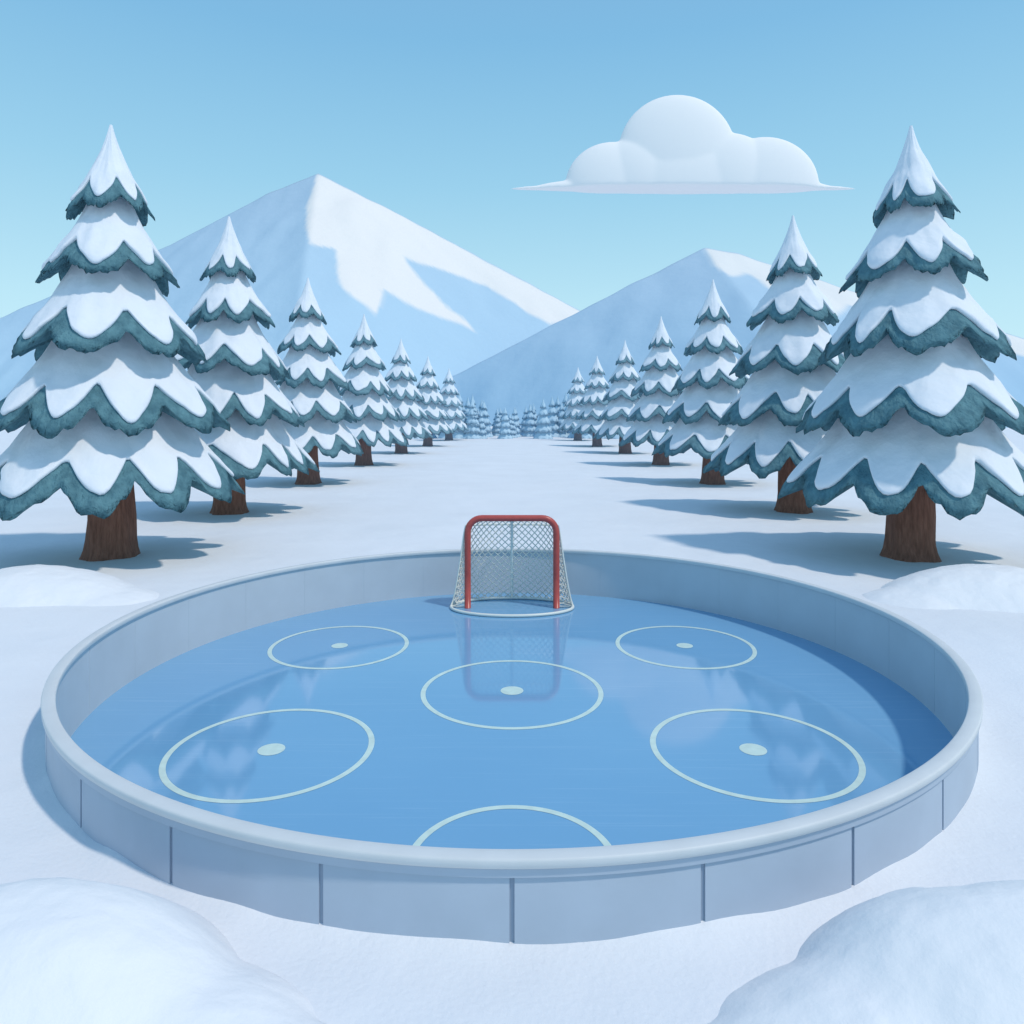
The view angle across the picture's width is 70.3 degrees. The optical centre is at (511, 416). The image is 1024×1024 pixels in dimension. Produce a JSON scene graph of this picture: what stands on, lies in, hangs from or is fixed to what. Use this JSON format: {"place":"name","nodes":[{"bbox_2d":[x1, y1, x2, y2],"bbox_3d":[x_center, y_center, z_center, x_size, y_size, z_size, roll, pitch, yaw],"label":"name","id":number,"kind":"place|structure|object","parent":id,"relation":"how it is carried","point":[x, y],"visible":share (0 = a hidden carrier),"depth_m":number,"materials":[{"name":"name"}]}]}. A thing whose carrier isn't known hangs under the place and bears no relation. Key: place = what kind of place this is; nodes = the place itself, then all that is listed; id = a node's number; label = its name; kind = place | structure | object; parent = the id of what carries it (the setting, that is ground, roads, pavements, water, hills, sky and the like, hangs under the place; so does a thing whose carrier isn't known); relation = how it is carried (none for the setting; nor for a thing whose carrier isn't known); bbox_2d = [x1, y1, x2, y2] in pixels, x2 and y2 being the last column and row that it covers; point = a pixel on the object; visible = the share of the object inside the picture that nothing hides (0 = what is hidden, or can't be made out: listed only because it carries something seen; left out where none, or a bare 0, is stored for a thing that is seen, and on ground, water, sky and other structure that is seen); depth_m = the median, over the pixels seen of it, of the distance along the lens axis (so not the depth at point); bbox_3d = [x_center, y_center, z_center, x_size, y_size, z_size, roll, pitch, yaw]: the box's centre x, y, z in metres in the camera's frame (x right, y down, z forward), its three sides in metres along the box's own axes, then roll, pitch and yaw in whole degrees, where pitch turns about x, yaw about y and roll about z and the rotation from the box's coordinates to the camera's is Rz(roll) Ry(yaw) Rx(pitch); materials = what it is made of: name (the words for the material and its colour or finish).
{"place":"outdoors","nodes":[
{"label":"outdoors","id":0,"kind":"place"},
{"bbox_2d":[0,174,579,399],"bbox_3d":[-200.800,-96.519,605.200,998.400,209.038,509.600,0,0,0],"label":"snowy mountain","id":1,"kind":"structure","parent":0,"point":[444,305],"depth_m":525.53,"materials":[{"name":"white snow"}]},
{"bbox_2d":[0,425,1023,1023],"bbox_3d":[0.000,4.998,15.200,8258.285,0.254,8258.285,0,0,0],"label":"snow ground","id":2,"kind":"structure","parent":0,"point":[582,493],"depth_m":17.72,"materials":[{"name":"white snow"}]},
{"bbox_2d":[0,564,158,606],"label":"snowdrift","id":3,"kind":"object","parent":2,"relation":"on","point":[37,585],"visible":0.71,"depth_m":19.70,"materials":[{"name":"white snow"}]},
{"bbox_2d":[0,125,245,561],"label":"pine tree","id":4,"kind":"object","parent":2,"relation":"on","point":[107,401],"visible":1,"depth_m":24.15,"materials":[{"name":"green plant"}]},
{"bbox_2d":[0,877,326,1023],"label":"snowdrift","id":5,"kind":"object","parent":2,"relation":"on","point":[76,951],"visible":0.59,"depth_m":5.97,"materials":[{"name":"white snow"}]},
{"bbox_2d":[175,216,319,514],"bbox_3d":[-15.057,-2.580,38.236,8.846,15.917,8.741,0,0,15],"label":"pine tree","id":6,"kind":"object","parent":2,"relation":"on","point":[239,372],"visible":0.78,"depth_m":36.54,"materials":[{"name":"white plant"}]},
{"bbox_2d":[274,278,363,484],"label":"pine tree","id":7,"kind":"object","parent":2,"relation":"on","point":[309,389],"visible":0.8,"depth_m":53.43,"materials":[{"name":"white plant"}]},
{"bbox_2d":[337,314,408,465],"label":"pine tree","id":8,"kind":"object","parent":2,"relation":"on","point":[370,406],"visible":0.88,"depth_m":73.87,"materials":[{"name":"white plant"}]},
{"bbox_2d":[384,339,433,453],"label":"pine tree","id":9,"kind":"object","parent":2,"relation":"on","point":[400,376],"visible":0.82,"depth_m":98.21,"materials":[{"name":"white plant"}]},
{"bbox_2d":[416,357,453,445],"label":"pine tree","id":10,"kind":"object","parent":2,"relation":"on","point":[427,385],"visible":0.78,"depth_m":122.64,"materials":[{"name":"white plant"}]},
{"bbox_2d":[439,369,468,440],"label":"pine tree","id":11,"kind":"object","parent":2,"relation":"on","point":[448,392],"visible":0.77,"depth_m":153.78,"materials":[{"name":"white plant"}]},
{"bbox_2d":[56,552,967,736],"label":"rink wall","id":12,"kind":"structure","parent":2,"relation":"on","point":[165,633],"depth_m":19.11,"materials":[{"name":"plastic"}]},
{"bbox_2d":[45,732,978,943],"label":"panels","id":13,"kind":"object","parent":12,"relation":"attached to","point":[559,910],"visible":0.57,"depth_m":7.29,"materials":[{"name":"plastic"}]},
{"bbox_2d":[171,827,852,941],"bbox_3d":[0.000,4.970,15.200,16.390,1.260,16.390,0,0,0],"label":"seam backing","id":14,"kind":"object","parent":13,"relation":"attached to","point":[511,901],"visible":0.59,"depth_m":7.23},
{"bbox_2d":[41,548,982,868],"bbox_3d":[0.000,4.272,15.200,16.540,0.105,16.540,0,0,0],"label":"cap rail","id":15,"kind":"object","parent":12,"relation":"on","point":[941,762],"visible":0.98,"depth_m":7.78,"materials":[{"name":"white plastic"}]},
{"bbox_2d":[46,734,977,877],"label":"under cap trim","id":16,"kind":"structure","parent":12,"relation":"attached to","point":[511,873],"depth_m":7.23,"materials":[{"name":"grey plastic"}]},
{"bbox_2d":[71,593,952,848],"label":"ice rink","id":17,"kind":"structure","parent":2,"relation":"on","point":[437,721],"depth_m":13.25,"materials":[{"name":"blue ice"}]},
{"bbox_2d":[450,515,573,617],"bbox_3d":[0.000,4.268,21.480,3.690,2.745,2.150,0,0,0],"label":"hockey goal","id":18,"kind":"object","parent":17,"relation":"on","point":[466,567],"visible":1,"depth_m":21.84,"materials":[{"name":"red paint"}]},
{"bbox_2d":[412,392,618,438],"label":"distant pine forest","id":19,"kind":"object","parent":2,"relation":"on","point":[546,424],"visible":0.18,"depth_m":174.03,"materials":[{"name":"blue plant"}]},
{"bbox_2d":[557,368,586,440],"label":"pine tree","id":20,"kind":"object","parent":2,"relation":"on","point":[576,391],"visible":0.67,"depth_m":153.84,"materials":[{"name":"white plant"}]},
{"bbox_2d":[572,357,617,446],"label":"pine tree","id":21,"kind":"object","parent":2,"relation":"on","point":[594,406],"visible":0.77,"depth_m":122.64,"materials":[{"name":"white plant"}]},
{"bbox_2d":[592,341,640,453],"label":"pine tree","id":22,"kind":"object","parent":2,"relation":"on","point":[624,378],"visible":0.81,"depth_m":98.22,"materials":[{"name":"white plant"}]},
{"bbox_2d":[619,316,683,464],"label":"pine tree","id":23,"kind":"object","parent":2,"relation":"on","point":[661,367],"visible":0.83,"depth_m":73.88,"materials":[{"name":"white plant"}]},
{"bbox_2d":[651,279,749,484],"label":"pine tree","id":24,"kind":"object","parent":2,"relation":"on","point":[708,384],"visible":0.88,"depth_m":53.40,"materials":[{"name":"white plant"}]},
{"bbox_2d":[702,215,845,513],"bbox_3d":[14.821,-2.606,38.081,9.097,15.972,8.653,0,0,-21],"label":"pine tree","id":25,"kind":"object","parent":2,"relation":"on","point":[786,384],"visible":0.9,"depth_m":36.59,"materials":[{"name":"green plant"}]},
{"bbox_2d":[708,880,1023,1023],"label":"snowdrift","id":26,"kind":"object","parent":2,"relation":"on","point":[937,955],"visible":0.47,"depth_m":5.97,"materials":[{"name":"white snow"}]},
{"bbox_2d":[778,125,1023,562],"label":"pine tree","id":27,"kind":"object","parent":2,"relation":"on","point":[915,408],"visible":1,"depth_m":24.17,"materials":[{"name":"green plant"}]},
{"bbox_2d":[862,564,1023,612],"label":"snowdrift","id":28,"kind":"object","parent":2,"relation":"on","point":[991,587],"visible":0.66,"depth_m":19.76,"materials":[{"name":"white snow"}]},
{"bbox_2d":[0,0,1023,337],"label":"sky","id":29,"kind":"structure","parent":0,"point":[432,112],"materials":[{"name":"blue"}]},
{"bbox_2d":[513,95,853,193],"bbox_3d":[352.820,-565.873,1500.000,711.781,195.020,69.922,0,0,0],"label":"cloud","id":30,"kind":"structure","parent":0,"point":[677,144],"depth_m":1473.39,"materials":[{"name":"white"}]},
{"bbox_2d":[452,248,1023,427],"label":"snowy mountain","id":31,"kind":"structure","parent":0,"point":[536,369],"depth_m":411.38,"materials":[{"name":"snow"}]}
]}

